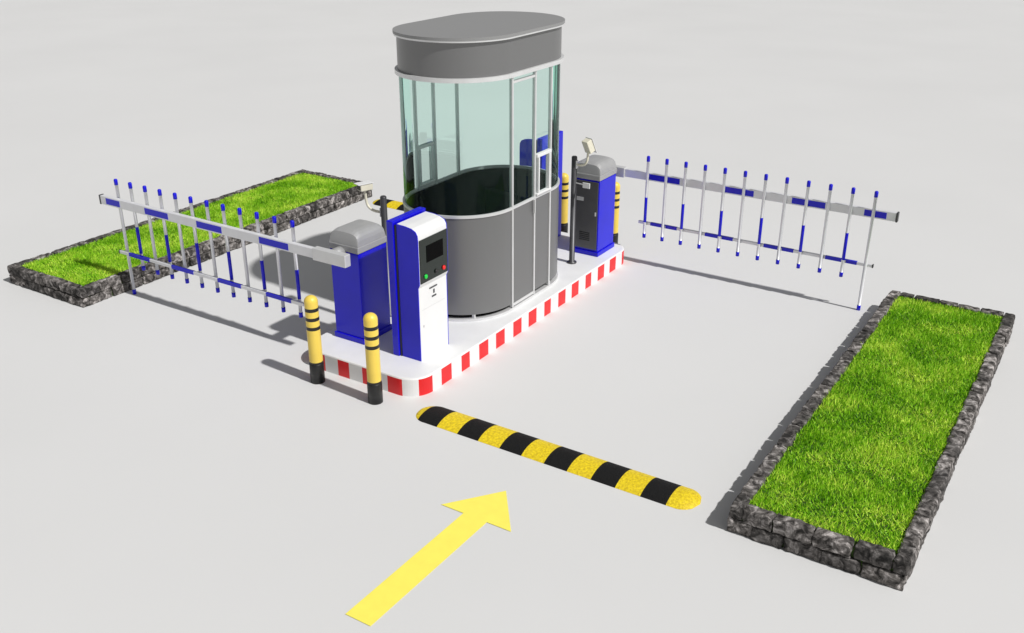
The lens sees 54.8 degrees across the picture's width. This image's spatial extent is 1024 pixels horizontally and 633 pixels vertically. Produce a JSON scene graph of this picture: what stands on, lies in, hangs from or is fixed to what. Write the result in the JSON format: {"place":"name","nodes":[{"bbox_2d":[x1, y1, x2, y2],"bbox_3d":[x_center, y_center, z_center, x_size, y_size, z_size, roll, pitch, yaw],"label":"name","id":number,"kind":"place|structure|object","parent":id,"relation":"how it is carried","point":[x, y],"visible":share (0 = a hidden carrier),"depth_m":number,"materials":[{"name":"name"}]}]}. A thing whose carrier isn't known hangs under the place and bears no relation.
{"place":"outdoors","nodes":[
{"label":"outdoors","id":0,"kind":"place"},
{"bbox_2d":[0,0,1023,632],"bbox_3d":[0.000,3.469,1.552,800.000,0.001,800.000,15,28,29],"label":"ground","id":1,"kind":"structure","parent":0,"point":[178,454],"depth_m":9.06,"materials":[{"name":"concrete"}]},
{"bbox_2d":[7,169,371,307],"bbox_3d":[-3.465,-1.039,11.380,1.232,0.201,4.301,15,28,29],"label":"grass planter","id":2,"kind":"object","parent":1,"relation":"on","point":[88,272],"visible":0.85,"depth_m":10.74,"materials":[{"name":"stone"}]},
{"bbox_2d":[99,179,391,344],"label":"barrier gate","id":3,"kind":"structure","parent":1,"relation":"on","point":[355,255],"depth_m":8.43,"materials":[{"name":"metal"}]},
{"bbox_2d":[304,295,324,383],"bbox_3d":[-1.595,0.182,7.962,0.118,0.765,0.118,15,28,29],"label":"bollard","id":4,"kind":"object","parent":1,"relation":"on","point":[316,364],"visible":1,"depth_m":7.92,"materials":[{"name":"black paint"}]},
{"bbox_2d":[363,312,382,404],"bbox_3d":[-1.078,0.322,7.649,0.118,0.765,0.118,15,28,29],"label":"bollard","id":5,"kind":"object","parent":1,"relation":"on","point":[373,365],"visible":1,"depth_m":7.61,"materials":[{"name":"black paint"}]},
{"bbox_2d":[373,199,403,210],"bbox_3d":[-0.767,-1.237,12.027,2.330,0.035,0.273,15,28,29],"label":"speed bump","id":6,"kind":"object","parent":1,"relation":"on","point":[396,205],"visible":0.19,"depth_m":12.39},
{"bbox_2d":[346,491,510,625],"bbox_3d":[-0.447,1.436,6.086,0.550,0.001,1.510,15,28,29],"label":"painted arrow","id":7,"kind":"object","parent":1,"relation":"on","point":[389,592],"visible":1,"depth_m":6.07,"materials":[{"name":"yellow paint"}]},
{"bbox_2d":[321,232,623,396],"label":"traffic island","id":8,"kind":"structure","parent":1,"relation":"on","point":[470,344],"depth_m":8.47,"materials":[{"name":"red paint"}]},
{"bbox_2d":[354,180,390,316],"bbox_3d":[-1.206,-0.588,8.750,0.320,1.206,0.168,15,28,29],"label":"camera pole","id":9,"kind":"object","parent":8,"relation":"on","point":[365,186],"visible":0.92,"depth_m":8.56,"materials":[{"name":"metal"}]},
{"bbox_2d":[386,207,448,360],"bbox_3d":[-0.742,-0.258,8.058,0.308,1.169,0.430,15,28,29],"label":"payment kiosk","id":10,"kind":"object","parent":8,"relation":"on","point":[417,243],"visible":1,"depth_m":7.93,"materials":[{"name":"blue paint"}]},
{"bbox_2d":[426,238,442,261],"bbox_3d":[-0.615,-0.526,7.862,0.002,0.140,0.220,15,28,29],"label":"display window","id":11,"kind":"structure","parent":10,"relation":"in","point":[434,250],"depth_m":7.86,"materials":[{"name":"black glass"}]},
{"bbox_2d":[392,11,564,321],"bbox_3d":[-0.264,-1.415,9.059,1.120,2.464,1.794,15,28,29],"label":"glass toll booth","id":12,"kind":"object","parent":8,"relation":"on","point":[502,229],"visible":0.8,"depth_m":8.75,"materials":[{"name":"metal"}]},
{"bbox_2d":[514,291,532,304],"bbox_3d":[0.096,-0.170,9.175,0.028,0.025,0.346,15,28,29],"label":"door bottom","id":13,"kind":"structure","parent":12,"relation":"in","point":[530,293],"depth_m":9.16,"materials":[{"name":"metal"}]},
{"bbox_2d":[519,130,562,236],"bbox_3d":[0.297,-1.390,10.588,0.308,1.169,0.430,15,28,29],"label":"payment kiosk","id":14,"kind":"object","parent":8,"relation":"on","point":[525,157],"visible":0.36,"depth_m":10.32,"materials":[{"name":"blue paint"}]},
{"bbox_2d":[567,137,596,263],"bbox_3d":[0.693,-1.143,9.851,0.272,1.320,0.152,15,28,29],"label":"camera pole","id":15,"kind":"object","parent":8,"relation":"on","point":[588,145],"visible":1,"depth_m":9.80,"materials":[{"name":"metal"}]},
{"bbox_2d":[575,155,899,310],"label":"barrier gate","id":16,"kind":"structure","parent":8,"relation":"on","point":[594,224],"depth_m":9.98,"materials":[{"name":"metal"}]},
{"bbox_2d":[575,179,598,249],"bbox_3d":[0.756,-1.051,10.205,0.286,0.725,0.007,15,28,29],"label":"door panel","id":17,"kind":"structure","parent":16,"relation":"in","point":[586,220],"depth_m":10.19,"materials":[{"name":"metal"}]},
{"bbox_2d":[416,406,701,509],"bbox_3d":[0.264,0.969,7.095,2.330,0.035,0.273,15,28,29],"label":"speed bump","id":18,"kind":"object","parent":1,"relation":"on","point":[652,488],"visible":1,"depth_m":6.99},
{"bbox_2d":[561,173,568,232],"bbox_3d":[0.581,-1.251,11.167,0.118,0.765,0.118,15,28,29],"label":"bollard","id":19,"kind":"object","parent":1,"relation":"on","point":[564,207],"visible":0.67,"depth_m":11.11,"materials":[{"name":"yellow metal"}]},
{"bbox_2d":[613,182,619,242],"bbox_3d":[1.120,-1.111,10.852,0.118,0.765,0.118,15,28,29],"label":"bollard","id":20,"kind":"object","parent":1,"relation":"on","point":[616,211],"visible":0.38,"depth_m":10.79,"materials":[{"name":"yellow metal"}]},
{"bbox_2d":[727,290,1014,590],"bbox_3d":[2.943,0.663,7.564,1.113,0.211,4.209,15,28,29],"label":"grass planter","id":21,"kind":"object","parent":1,"relation":"on","point":[853,473],"visible":1,"depth_m":6.88,"materials":[{"name":"stone"}]}
]}

